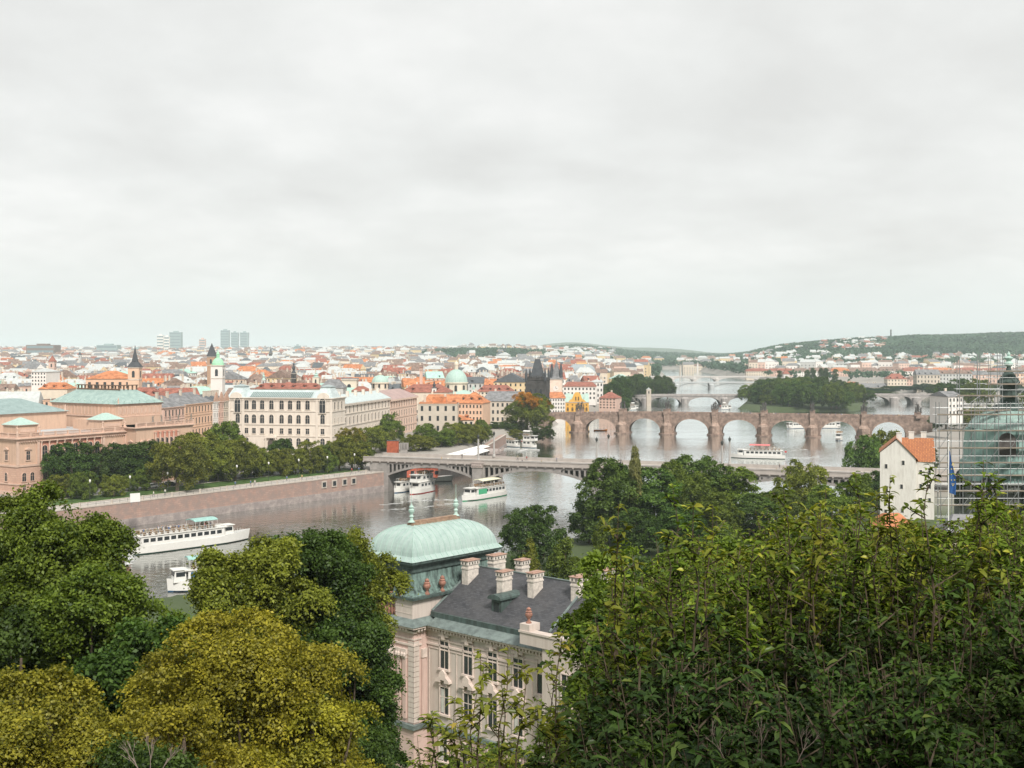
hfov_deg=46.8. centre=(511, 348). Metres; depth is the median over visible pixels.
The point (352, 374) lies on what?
town house
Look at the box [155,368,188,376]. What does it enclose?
town house
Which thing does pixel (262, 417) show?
window
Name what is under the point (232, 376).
town house
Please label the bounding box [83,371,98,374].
town house
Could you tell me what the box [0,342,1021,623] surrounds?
ground
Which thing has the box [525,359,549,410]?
bridge tower
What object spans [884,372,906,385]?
town house
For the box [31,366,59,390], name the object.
office block
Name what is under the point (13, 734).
tree
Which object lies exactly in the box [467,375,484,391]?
town house
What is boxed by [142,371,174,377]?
town house
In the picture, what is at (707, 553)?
sapling
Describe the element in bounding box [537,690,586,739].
shrub
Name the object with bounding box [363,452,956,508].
road bridge
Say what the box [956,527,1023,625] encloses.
shrub
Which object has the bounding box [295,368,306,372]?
town house
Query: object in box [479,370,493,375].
town house
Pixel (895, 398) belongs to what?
stone bridge
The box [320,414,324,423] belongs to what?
window
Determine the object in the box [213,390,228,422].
town house
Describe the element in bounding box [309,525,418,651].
tree
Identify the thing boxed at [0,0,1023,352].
sky
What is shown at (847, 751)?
shrub
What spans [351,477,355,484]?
window
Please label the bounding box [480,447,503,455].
bastion
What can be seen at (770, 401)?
tree
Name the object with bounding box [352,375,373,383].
town house
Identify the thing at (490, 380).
town house
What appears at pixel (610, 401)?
pink house
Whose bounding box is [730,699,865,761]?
shrub
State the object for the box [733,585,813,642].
shrub
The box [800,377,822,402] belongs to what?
tree
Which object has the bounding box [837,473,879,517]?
tree
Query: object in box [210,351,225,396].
church tower
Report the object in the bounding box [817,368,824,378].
tree
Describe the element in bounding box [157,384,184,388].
town house
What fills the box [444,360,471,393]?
domed church
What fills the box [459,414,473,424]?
orange roof house
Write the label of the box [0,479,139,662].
tree
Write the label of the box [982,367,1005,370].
town house
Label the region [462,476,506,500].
passenger boat
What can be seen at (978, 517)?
sapling
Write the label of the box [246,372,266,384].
town house
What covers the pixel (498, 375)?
town house
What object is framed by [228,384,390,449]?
academy building
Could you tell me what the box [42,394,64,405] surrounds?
town house
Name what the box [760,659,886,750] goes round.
shrub
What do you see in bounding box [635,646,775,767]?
shrub
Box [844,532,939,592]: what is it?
shrub
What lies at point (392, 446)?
display container
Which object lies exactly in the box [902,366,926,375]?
town house
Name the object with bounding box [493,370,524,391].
town house
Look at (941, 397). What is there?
white gabled house
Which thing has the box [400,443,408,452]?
concrete monument
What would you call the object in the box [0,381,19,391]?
town house
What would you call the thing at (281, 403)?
window
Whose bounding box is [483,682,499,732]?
window
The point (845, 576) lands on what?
shrub
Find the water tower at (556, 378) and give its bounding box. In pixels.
[550,355,562,391]
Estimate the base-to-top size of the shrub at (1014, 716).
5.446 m
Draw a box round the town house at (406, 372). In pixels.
[399,369,415,376]
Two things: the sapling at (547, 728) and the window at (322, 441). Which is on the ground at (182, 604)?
the sapling at (547, 728)
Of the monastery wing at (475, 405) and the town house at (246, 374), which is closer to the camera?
the monastery wing at (475, 405)
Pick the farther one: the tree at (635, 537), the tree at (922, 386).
the tree at (922, 386)
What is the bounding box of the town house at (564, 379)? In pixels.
[563,372,565,385]
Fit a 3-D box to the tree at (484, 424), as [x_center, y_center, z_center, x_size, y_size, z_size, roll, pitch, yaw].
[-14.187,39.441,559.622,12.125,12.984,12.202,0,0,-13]
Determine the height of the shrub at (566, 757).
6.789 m
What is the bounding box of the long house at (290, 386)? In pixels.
[254,380,320,389]
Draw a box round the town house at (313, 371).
[305,368,332,374]
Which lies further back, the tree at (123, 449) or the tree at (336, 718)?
the tree at (123, 449)
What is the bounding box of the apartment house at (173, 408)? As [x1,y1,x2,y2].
[152,391,184,422]
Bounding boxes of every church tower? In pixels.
[48,355,56,369]
[78,352,81,361]
[127,347,142,389]
[207,344,215,384]
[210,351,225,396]
[261,372,265,383]
[291,363,296,382]
[312,372,319,384]
[341,378,358,387]
[419,367,422,383]
[432,381,436,391]
[646,387,650,405]
[782,369,789,377]
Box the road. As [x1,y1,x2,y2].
[63,467,334,497]
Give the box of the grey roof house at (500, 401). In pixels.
[484,389,524,421]
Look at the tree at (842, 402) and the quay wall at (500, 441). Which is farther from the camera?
the tree at (842, 402)
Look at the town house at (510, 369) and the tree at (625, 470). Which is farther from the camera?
the town house at (510, 369)
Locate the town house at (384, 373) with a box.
[366,370,397,376]
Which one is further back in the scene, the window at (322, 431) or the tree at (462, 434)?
the tree at (462, 434)
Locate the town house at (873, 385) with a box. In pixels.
[861,382,887,388]
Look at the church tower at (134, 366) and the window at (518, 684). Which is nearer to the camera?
the window at (518, 684)
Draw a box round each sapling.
[411,696,464,767]
[416,710,445,767]
[437,751,455,767]
[446,668,551,767]
[452,649,503,767]
[472,646,529,767]
[512,649,576,767]
[520,728,568,767]
[529,628,591,767]
[569,504,645,760]
[578,656,615,767]
[584,570,631,754]
[597,575,654,739]
[623,588,683,719]
[631,482,717,689]
[639,502,725,744]
[689,505,737,692]
[719,535,785,753]
[728,597,776,727]
[750,482,815,747]
[751,499,842,689]
[792,488,848,650]
[792,564,853,700]
[794,503,841,749]
[812,471,912,688]
[854,491,944,675]
[863,475,913,723]
[867,464,980,722]
[908,533,1016,666]
[910,498,992,664]
[916,541,969,671]
[948,460,1006,664]
[953,471,1023,650]
[961,531,1000,674]
[963,541,1023,638]
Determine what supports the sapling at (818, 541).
on the ground at (182, 604)
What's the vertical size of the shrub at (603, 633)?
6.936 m
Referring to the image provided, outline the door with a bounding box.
[265,434,276,447]
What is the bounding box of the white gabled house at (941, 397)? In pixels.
[929,388,963,422]
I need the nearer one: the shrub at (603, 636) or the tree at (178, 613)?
the shrub at (603, 636)
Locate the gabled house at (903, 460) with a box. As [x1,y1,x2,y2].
[879,431,934,519]
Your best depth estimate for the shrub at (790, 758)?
7.28 m
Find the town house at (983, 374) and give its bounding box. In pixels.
[971,369,1001,382]
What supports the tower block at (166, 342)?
on the ground at (182, 604)
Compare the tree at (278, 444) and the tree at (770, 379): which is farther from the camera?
the tree at (770, 379)
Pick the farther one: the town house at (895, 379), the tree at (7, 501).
the town house at (895, 379)
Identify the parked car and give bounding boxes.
[147,483,157,488]
[162,481,175,486]
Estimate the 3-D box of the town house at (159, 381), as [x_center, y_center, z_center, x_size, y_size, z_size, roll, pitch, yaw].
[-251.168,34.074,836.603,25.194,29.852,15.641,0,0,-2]
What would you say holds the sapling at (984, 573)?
on the ground at (182, 604)
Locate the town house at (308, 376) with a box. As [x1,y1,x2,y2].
[302,373,320,379]
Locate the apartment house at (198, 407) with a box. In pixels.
[165,388,213,436]
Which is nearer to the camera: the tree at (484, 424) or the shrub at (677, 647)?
the shrub at (677, 647)
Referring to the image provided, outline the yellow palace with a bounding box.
[565,392,588,422]
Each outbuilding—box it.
[868,513,906,546]
[934,514,981,549]
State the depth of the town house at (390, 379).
828.95 m
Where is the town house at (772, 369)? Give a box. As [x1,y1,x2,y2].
[769,367,792,375]
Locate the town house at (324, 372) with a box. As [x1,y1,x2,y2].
[315,369,333,375]
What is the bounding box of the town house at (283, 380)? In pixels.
[269,378,289,382]
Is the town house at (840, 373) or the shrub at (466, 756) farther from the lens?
the town house at (840, 373)
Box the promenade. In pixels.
[0,470,380,513]
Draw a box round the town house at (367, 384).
[358,379,371,388]
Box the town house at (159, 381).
[142,376,167,385]
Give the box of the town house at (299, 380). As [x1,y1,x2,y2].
[296,378,311,382]
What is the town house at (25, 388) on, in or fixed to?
on the ground at (182, 604)
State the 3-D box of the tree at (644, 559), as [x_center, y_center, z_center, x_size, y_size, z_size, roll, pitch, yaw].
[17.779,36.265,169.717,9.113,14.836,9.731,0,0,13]
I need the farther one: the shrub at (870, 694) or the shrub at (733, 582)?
the shrub at (733, 582)
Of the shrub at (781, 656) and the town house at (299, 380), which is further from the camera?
the town house at (299, 380)
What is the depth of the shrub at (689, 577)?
12.80 m
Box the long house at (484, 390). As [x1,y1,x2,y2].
[477,383,514,396]
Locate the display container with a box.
[387,440,398,452]
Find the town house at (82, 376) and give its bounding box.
[78,374,93,379]
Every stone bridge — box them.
[538,411,931,438]
[633,386,749,404]
[862,393,932,403]
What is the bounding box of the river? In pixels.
[79,369,929,597]
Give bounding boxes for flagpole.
[948,440,955,529]
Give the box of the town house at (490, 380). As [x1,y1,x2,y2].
[484,376,496,384]
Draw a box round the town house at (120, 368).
[107,366,127,371]
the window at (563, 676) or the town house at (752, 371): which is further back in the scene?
the town house at (752, 371)
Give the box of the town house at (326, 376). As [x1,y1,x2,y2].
[322,373,340,378]
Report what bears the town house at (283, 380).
on the ground at (182, 604)
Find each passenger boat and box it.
[129,516,249,554]
[166,555,201,591]
[394,477,410,492]
[409,468,434,494]
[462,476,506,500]
[506,438,519,446]
[521,430,537,447]
[628,402,637,409]
[721,402,730,409]
[731,444,786,458]
[786,421,802,428]
[823,422,839,427]
[835,431,842,440]
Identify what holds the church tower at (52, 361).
on the ground at (182, 604)
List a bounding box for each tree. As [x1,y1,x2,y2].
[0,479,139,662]
[0,483,67,650]
[0,604,124,734]
[0,657,134,767]
[0,707,64,767]
[11,560,172,671]
[40,440,101,483]
[45,474,76,497]
[58,613,215,750]
[67,471,100,499]
[75,731,206,767]
[76,441,125,487]
[93,608,213,723]
[98,474,130,496]
[100,442,149,480]
[113,604,380,767]
[120,439,157,483]
[124,469,152,490]
[133,696,243,767]
[144,434,215,491]
[179,447,206,483]
[182,544,283,705]
[184,429,220,459]
[188,532,340,744]
[199,440,239,481]
[208,421,244,449]
[212,438,262,479]
[240,441,271,478]
[247,692,396,767]
[250,526,388,740]
[252,451,280,476]
[266,438,294,454]
[269,448,296,475]
[284,448,311,474]
[294,439,328,473]
[306,615,412,767]
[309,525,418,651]
[313,444,339,472]
[325,439,356,470]
[328,719,399,767]
[334,427,367,442]
[336,434,371,468]
[353,439,376,465]
[354,425,390,449]
[376,412,405,440]
[378,430,396,450]
[399,434,438,451]
[412,423,437,438]
[424,427,457,446]
[441,422,475,444]
[463,424,489,443]
[475,419,492,444]
[489,421,521,430]
[496,504,572,569]
[500,391,555,433]
[507,429,522,439]
[519,537,543,570]
[528,426,555,440]
[543,536,583,579]
[551,540,650,714]
[565,500,613,542]
[571,457,640,542]
[579,616,728,747]
[582,519,613,581]
[602,462,628,513]
[606,377,631,404]
[608,375,637,390]
[611,507,659,553]
[616,466,683,542]
[617,551,654,582]
[620,396,630,410]
[627,446,642,531]
[630,374,647,400]
[630,386,635,398]
[634,373,645,380]
[645,380,666,399]
[646,506,709,556]
[651,380,667,399]
[652,375,666,388]
[655,459,689,535]
[656,375,670,382]
[661,379,676,398]
[669,454,722,503]
[676,534,760,584]
[681,471,717,533]
[691,455,737,525]
[692,491,747,546]
[702,522,734,558]
[708,466,770,524]
[712,500,880,580]
[731,492,786,540]
[737,384,752,401]
[748,385,766,403]
[750,379,773,403]
[757,486,802,518]
[758,390,781,404]
[759,380,780,403]
[767,378,784,383]
[771,379,805,406]
[771,459,829,510]
[776,370,782,378]
[779,378,791,398]
[790,380,811,405]
[794,382,826,408]
[796,376,813,381]
[797,482,858,534]
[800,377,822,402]
[804,370,811,377]
[810,368,816,378]
[815,376,830,401]
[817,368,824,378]
[819,383,845,408]
[823,368,828,376]
[823,389,850,408]
[830,379,848,385]
[831,369,838,380]
[835,517,936,557]
[836,387,856,405]
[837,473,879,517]
[841,434,881,497]
[842,382,866,401]
[856,389,877,401]
[861,470,879,508]
[867,388,888,390]
[870,428,899,446]
[874,391,897,392]
[890,387,913,390]
[894,522,1016,554]
[909,383,930,391]
[924,384,934,390]
[927,416,958,428]
[931,378,972,403]
[934,449,940,466]
[948,494,1023,548]
[960,378,996,408]
[961,406,984,429]
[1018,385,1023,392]
[1018,392,1023,405]
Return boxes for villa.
[333,489,615,767]
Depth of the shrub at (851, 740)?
6.67 m
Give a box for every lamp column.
[477,434,479,459]
[493,432,494,456]
[595,437,597,461]
[607,433,609,458]
[721,441,722,464]
[728,437,730,463]
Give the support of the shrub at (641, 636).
on the ground at (182, 604)
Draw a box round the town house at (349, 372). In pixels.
[336,369,366,374]
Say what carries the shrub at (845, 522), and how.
on the ground at (182, 604)
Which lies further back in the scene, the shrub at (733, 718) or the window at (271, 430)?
the window at (271, 430)
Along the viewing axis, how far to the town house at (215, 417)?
479.64 m
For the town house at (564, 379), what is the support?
on the ground at (182, 604)
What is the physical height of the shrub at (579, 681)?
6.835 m
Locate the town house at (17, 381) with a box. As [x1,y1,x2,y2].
[6,376,30,385]
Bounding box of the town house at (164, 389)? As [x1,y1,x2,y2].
[158,385,199,395]
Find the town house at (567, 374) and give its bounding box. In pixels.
[564,371,574,379]
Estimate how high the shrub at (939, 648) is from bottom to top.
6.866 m
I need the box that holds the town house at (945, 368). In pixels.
[927,367,954,369]
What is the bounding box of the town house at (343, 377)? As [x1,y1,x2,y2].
[332,375,361,381]
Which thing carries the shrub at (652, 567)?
on the ground at (182, 604)
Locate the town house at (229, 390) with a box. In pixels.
[223,388,254,395]
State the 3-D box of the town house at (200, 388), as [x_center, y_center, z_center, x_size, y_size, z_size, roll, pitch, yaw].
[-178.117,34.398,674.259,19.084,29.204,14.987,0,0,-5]
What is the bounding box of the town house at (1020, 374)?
[1000,368,1023,386]
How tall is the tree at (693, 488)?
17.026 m
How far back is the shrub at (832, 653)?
9.23 m
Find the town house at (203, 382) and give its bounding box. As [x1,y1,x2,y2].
[193,378,206,385]
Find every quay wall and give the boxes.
[0,471,383,532]
[438,434,506,475]
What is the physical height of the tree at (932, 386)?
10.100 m
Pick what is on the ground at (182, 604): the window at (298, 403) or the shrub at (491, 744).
the shrub at (491, 744)
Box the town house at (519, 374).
[508,371,531,378]
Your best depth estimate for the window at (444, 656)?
120.04 m
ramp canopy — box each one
[438,445,489,469]
[462,448,489,455]
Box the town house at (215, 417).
[200,391,219,424]
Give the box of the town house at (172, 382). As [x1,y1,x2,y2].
[159,375,185,386]
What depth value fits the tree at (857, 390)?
1036.93 m
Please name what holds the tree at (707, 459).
on the ground at (182, 604)
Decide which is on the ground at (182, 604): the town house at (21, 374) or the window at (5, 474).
the town house at (21, 374)
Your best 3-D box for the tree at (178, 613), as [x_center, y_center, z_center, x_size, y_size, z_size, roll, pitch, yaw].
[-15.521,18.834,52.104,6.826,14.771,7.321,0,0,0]
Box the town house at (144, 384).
[142,381,160,388]
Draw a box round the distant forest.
[283,331,1023,381]
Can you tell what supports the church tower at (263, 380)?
on the ground at (182, 604)
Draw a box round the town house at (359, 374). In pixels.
[347,372,374,376]
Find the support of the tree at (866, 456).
on the ground at (182, 604)
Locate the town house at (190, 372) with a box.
[175,367,196,375]
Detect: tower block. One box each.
[26,344,60,353]
[96,344,120,351]
[157,334,163,347]
[164,335,169,348]
[169,331,182,348]
[199,338,205,347]
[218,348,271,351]
[221,329,229,348]
[231,331,238,347]
[240,331,248,347]
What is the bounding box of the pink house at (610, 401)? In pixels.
[599,390,621,411]
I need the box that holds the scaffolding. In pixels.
[932,350,1023,523]
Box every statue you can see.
[575,402,580,414]
[579,401,583,412]
[618,402,623,414]
[663,401,668,414]
[666,401,671,411]
[711,403,716,415]
[760,404,765,415]
[809,402,814,416]
[861,404,867,417]
[915,405,921,418]
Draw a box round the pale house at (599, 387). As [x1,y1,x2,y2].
[590,378,603,403]
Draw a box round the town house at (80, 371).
[75,368,91,374]
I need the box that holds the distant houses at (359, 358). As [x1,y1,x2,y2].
[0,336,1023,383]
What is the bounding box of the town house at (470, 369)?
[462,364,475,376]
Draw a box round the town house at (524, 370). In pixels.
[520,367,532,372]
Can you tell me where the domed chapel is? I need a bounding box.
[371,373,388,390]
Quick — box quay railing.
[1,469,378,513]
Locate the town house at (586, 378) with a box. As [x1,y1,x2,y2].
[581,374,599,381]
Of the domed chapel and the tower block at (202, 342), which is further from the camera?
the tower block at (202, 342)
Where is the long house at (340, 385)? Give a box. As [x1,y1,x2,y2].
[322,377,346,393]
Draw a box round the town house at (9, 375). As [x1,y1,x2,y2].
[0,370,21,381]
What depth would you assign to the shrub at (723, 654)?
10.00 m
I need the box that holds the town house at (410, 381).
[401,376,425,388]
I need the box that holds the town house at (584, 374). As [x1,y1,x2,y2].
[579,373,601,380]
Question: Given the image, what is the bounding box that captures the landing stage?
[504,447,539,451]
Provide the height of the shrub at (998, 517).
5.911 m
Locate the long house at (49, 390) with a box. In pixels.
[38,380,75,398]
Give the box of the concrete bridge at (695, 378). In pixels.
[650,371,763,381]
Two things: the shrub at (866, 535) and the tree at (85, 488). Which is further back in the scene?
the tree at (85, 488)
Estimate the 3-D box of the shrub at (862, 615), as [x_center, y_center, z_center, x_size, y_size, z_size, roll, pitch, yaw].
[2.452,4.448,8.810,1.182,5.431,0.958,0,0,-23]
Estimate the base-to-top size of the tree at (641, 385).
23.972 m
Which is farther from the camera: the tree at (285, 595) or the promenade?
the promenade
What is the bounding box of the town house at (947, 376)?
[939,369,972,383]
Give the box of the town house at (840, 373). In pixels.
[831,367,849,375]
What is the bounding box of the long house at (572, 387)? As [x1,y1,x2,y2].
[563,380,596,404]
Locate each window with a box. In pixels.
[3,447,8,460]
[4,472,7,481]
[22,472,26,481]
[25,447,31,460]
[29,472,34,481]
[42,445,47,453]
[95,440,99,452]
[234,398,240,412]
[235,413,239,422]
[244,399,248,409]
[244,414,248,422]
[244,427,248,433]
[251,399,256,409]
[251,414,256,423]
[259,399,264,409]
[259,414,264,423]
[268,399,273,409]
[268,414,273,423]
[269,428,273,433]
[279,400,283,409]
[279,414,283,423]
[279,428,283,433]
[287,400,292,409]
[287,414,292,423]
[296,400,300,409]
[296,414,300,423]
[296,428,300,434]
[296,438,300,446]
[305,400,309,409]
[305,414,309,423]
[305,428,309,434]
[318,399,325,413]
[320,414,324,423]
[320,428,324,434]
[320,438,324,444]
[321,481,326,488]
[332,479,336,486]
[342,478,346,485]
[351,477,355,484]
[435,670,451,717]
[437,735,448,764]
[438,633,450,671]
[458,676,475,724]
[461,638,473,678]
[462,742,471,767]
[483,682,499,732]
[485,644,498,684]
[508,689,525,739]
[511,650,523,691]
[532,695,541,744]
[535,655,541,695]
[560,672,572,708]
[954,476,960,506]
[979,478,994,509]
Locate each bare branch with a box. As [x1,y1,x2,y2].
[120,733,185,767]
[705,718,818,761]
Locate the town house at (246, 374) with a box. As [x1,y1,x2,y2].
[229,370,250,377]
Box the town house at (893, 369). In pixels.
[877,366,903,373]
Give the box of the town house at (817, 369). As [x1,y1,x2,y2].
[808,367,830,375]
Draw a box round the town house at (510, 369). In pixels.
[496,367,520,373]
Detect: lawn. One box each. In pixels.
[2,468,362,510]
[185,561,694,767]
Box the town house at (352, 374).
[338,372,353,376]
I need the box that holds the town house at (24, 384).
[18,380,30,386]
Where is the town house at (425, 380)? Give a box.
[412,375,432,382]
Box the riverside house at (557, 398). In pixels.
[550,390,565,423]
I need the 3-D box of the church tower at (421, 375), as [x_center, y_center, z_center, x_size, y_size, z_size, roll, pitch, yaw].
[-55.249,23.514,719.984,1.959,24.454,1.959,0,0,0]
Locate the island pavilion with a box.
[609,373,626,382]
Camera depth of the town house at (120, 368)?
1173.47 m
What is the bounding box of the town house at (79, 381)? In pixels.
[61,377,85,385]
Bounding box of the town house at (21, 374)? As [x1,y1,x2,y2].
[1,370,26,376]
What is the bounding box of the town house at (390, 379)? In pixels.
[387,377,401,387]
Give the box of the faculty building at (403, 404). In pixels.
[379,388,418,433]
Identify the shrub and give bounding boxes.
[406,735,491,767]
[423,749,482,767]
[425,746,500,767]
[433,723,514,767]
[458,724,544,767]
[467,752,579,767]
[490,748,582,767]
[509,731,548,766]
[525,738,567,767]
[527,710,583,767]
[533,685,614,759]
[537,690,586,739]
[538,709,603,767]
[548,639,745,764]
[550,660,589,743]
[552,725,761,767]
[560,601,714,753]
[560,739,599,767]
[566,693,726,767]
[570,664,595,720]
[572,604,758,766]
[582,592,651,686]
[583,568,699,659]
[583,619,624,694]
[583,664,760,767]
[585,653,741,754]
[585,666,794,767]
[586,624,723,762]
[589,667,737,766]
[592,591,687,750]
[594,716,819,767]
[597,545,728,667]
[599,573,723,708]
[601,555,700,718]
[619,760,672,767]
[624,540,677,613]
[632,569,693,601]
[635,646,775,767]
[644,581,796,701]
[645,584,728,691]
[648,528,726,603]
[649,561,710,617]
[658,541,758,603]
[659,530,716,600]
[676,595,736,666]
[677,660,838,767]
[683,653,802,762]
[683,733,821,767]
[686,608,873,765]
[697,556,799,642]
[699,568,815,692]
[708,670,883,765]
[709,560,803,624]
[709,638,777,745]
[709,661,802,744]
[710,645,866,767]
[714,558,802,682]
[719,511,859,667]
[726,645,795,746]
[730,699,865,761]
[731,505,867,593]
[732,593,890,721]
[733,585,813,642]
[736,526,848,643]
[744,543,850,594]
[745,553,912,688]
[751,508,819,585]
[752,564,866,680]
[755,675,980,767]
[756,616,873,757]
[757,515,867,560]
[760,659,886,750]
[762,578,885,649]
[767,540,889,636]
[767,741,813,767]
[769,530,883,642]
[771,708,914,767]
[776,675,978,767]
[781,585,890,755]
[788,656,920,767]
[790,513,886,569]
[791,635,1010,767]
[796,644,972,767]
[801,514,957,669]
[807,506,888,564]
[810,644,993,767]
[818,590,990,726]
[818,658,993,747]
[821,528,917,570]
[829,508,929,599]
[832,518,855,564]
[840,549,951,673]
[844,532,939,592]
[848,537,918,622]
[848,624,987,745]
[850,548,958,615]
[854,713,1018,767]
[855,663,1023,767]
[857,728,1011,767]
[859,604,1023,754]
[861,555,1003,640]
[863,520,991,668]
[865,644,1023,767]
[870,574,1023,742]
[875,628,988,694]
[881,527,948,561]
[883,625,1020,737]
[885,544,970,574]
[888,541,1023,661]
[888,555,1023,693]
[889,574,1023,766]
[896,526,958,573]
[898,571,1023,647]
[900,562,978,635]
[904,654,1023,767]
[904,657,1023,767]
[934,521,978,573]
[937,508,978,558]
[937,518,1023,563]
[937,554,1023,672]
[939,524,1017,558]
[939,556,1019,625]
[943,521,1023,583]
[949,696,1023,752]
[950,590,1023,696]
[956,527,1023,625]
[957,504,1023,554]
[961,720,1019,767]
[967,512,1023,574]
[967,568,1023,737]
[972,500,1023,577]
[974,515,1023,598]
[976,647,1023,747]
[994,514,1023,629]
[994,618,1023,767]
[996,511,1023,568]
[998,637,1023,757]
[999,503,1023,539]
[1002,720,1023,766]
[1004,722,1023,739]
[1015,654,1023,740]
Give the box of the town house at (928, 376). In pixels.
[913,368,940,392]
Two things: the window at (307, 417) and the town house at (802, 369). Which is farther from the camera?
the town house at (802, 369)
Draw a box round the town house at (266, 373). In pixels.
[249,368,271,378]
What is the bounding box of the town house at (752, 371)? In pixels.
[745,367,769,379]
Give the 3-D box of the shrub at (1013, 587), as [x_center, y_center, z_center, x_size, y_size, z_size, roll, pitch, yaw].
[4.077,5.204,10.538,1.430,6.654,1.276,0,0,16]
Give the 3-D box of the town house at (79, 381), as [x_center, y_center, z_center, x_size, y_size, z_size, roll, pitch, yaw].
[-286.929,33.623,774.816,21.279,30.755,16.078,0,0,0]
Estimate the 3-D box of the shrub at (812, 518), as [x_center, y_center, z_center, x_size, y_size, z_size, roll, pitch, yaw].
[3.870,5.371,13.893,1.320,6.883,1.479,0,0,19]
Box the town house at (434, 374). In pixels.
[424,370,443,380]
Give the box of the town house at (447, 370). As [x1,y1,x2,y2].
[438,367,453,371]
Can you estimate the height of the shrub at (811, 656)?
6.663 m
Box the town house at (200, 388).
[186,383,210,393]
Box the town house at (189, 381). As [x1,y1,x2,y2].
[173,374,193,387]
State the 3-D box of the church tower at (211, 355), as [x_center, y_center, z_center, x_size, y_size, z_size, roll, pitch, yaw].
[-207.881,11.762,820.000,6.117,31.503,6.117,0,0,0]
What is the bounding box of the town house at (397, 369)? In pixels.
[380,366,406,374]
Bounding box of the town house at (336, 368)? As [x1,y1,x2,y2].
[327,365,341,374]
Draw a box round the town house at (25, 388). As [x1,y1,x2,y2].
[19,386,30,390]
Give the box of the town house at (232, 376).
[225,370,247,382]
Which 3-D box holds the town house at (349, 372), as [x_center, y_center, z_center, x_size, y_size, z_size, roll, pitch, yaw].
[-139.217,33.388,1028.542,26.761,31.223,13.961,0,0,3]
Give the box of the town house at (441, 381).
[426,378,445,385]
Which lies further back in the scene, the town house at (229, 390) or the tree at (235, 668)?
the town house at (229, 390)
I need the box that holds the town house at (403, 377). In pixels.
[398,375,415,379]
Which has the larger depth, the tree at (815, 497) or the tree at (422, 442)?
the tree at (422, 442)
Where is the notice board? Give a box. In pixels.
[130,493,139,505]
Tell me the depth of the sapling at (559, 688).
10.01 m
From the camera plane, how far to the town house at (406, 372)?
1089.78 m
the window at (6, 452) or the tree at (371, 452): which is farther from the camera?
the tree at (371, 452)
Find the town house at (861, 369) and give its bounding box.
[848,366,877,375]
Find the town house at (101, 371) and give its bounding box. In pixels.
[91,369,105,373]
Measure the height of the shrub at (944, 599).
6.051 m
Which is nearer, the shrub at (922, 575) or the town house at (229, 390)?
the shrub at (922, 575)
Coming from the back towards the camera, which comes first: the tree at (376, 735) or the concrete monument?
the concrete monument
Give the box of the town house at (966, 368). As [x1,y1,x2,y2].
[955,366,984,370]
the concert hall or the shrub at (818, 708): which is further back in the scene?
the concert hall
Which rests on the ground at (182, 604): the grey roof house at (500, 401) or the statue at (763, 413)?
the grey roof house at (500, 401)
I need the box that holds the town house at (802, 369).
[792,367,809,375]
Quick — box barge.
[407,468,452,481]
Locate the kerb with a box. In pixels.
[1,468,364,512]
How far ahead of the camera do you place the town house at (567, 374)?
1091.89 m
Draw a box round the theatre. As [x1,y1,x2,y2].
[570,362,594,370]
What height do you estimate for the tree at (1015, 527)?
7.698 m
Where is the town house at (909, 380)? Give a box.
[907,375,912,385]
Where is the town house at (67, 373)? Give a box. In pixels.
[58,368,79,378]
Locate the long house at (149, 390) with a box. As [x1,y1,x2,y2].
[137,384,164,395]
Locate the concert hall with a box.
[0,384,195,495]
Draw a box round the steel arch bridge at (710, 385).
[673,382,755,388]
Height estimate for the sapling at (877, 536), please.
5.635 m
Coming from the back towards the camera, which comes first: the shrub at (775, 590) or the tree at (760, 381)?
the tree at (760, 381)
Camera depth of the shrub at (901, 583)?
10.27 m
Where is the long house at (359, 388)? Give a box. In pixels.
[351,383,368,392]
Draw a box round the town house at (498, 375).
[494,369,512,378]
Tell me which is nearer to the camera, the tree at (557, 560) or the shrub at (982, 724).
the shrub at (982, 724)
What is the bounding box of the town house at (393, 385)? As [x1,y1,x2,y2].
[388,381,401,388]
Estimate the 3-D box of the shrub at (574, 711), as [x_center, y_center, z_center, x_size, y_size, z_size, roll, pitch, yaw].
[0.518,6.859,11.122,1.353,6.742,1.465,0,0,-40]
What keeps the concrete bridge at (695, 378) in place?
on the ground at (182, 604)
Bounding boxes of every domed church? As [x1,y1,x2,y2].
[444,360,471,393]
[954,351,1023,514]
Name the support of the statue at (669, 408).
on the stone bridge at (719, 421)
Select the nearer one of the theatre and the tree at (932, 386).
the tree at (932, 386)
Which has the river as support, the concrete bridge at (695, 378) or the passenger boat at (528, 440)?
the passenger boat at (528, 440)
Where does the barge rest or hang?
on the river
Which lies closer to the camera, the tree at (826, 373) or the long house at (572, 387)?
the long house at (572, 387)
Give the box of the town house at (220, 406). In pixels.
[208,390,224,425]
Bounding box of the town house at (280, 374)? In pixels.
[267,368,301,381]
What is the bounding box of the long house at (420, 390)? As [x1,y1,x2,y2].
[404,382,452,409]
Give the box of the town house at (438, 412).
[417,394,458,442]
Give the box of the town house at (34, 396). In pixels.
[0,388,43,403]
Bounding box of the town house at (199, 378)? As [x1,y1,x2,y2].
[193,375,206,382]
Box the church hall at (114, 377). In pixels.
[86,368,127,388]
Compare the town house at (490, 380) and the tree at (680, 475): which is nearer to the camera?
the tree at (680, 475)
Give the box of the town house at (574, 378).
[566,373,580,382]
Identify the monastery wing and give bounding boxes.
[426,392,478,401]
[458,389,490,424]
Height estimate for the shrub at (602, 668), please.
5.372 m
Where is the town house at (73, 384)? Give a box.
[64,380,83,387]
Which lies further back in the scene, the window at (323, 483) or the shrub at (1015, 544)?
the window at (323, 483)
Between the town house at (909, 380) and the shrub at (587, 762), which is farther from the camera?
the town house at (909, 380)
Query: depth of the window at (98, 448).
369.65 m
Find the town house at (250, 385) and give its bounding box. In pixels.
[225,382,256,392]
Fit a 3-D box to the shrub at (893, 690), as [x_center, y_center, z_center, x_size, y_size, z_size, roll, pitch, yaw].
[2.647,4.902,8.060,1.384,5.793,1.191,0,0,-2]

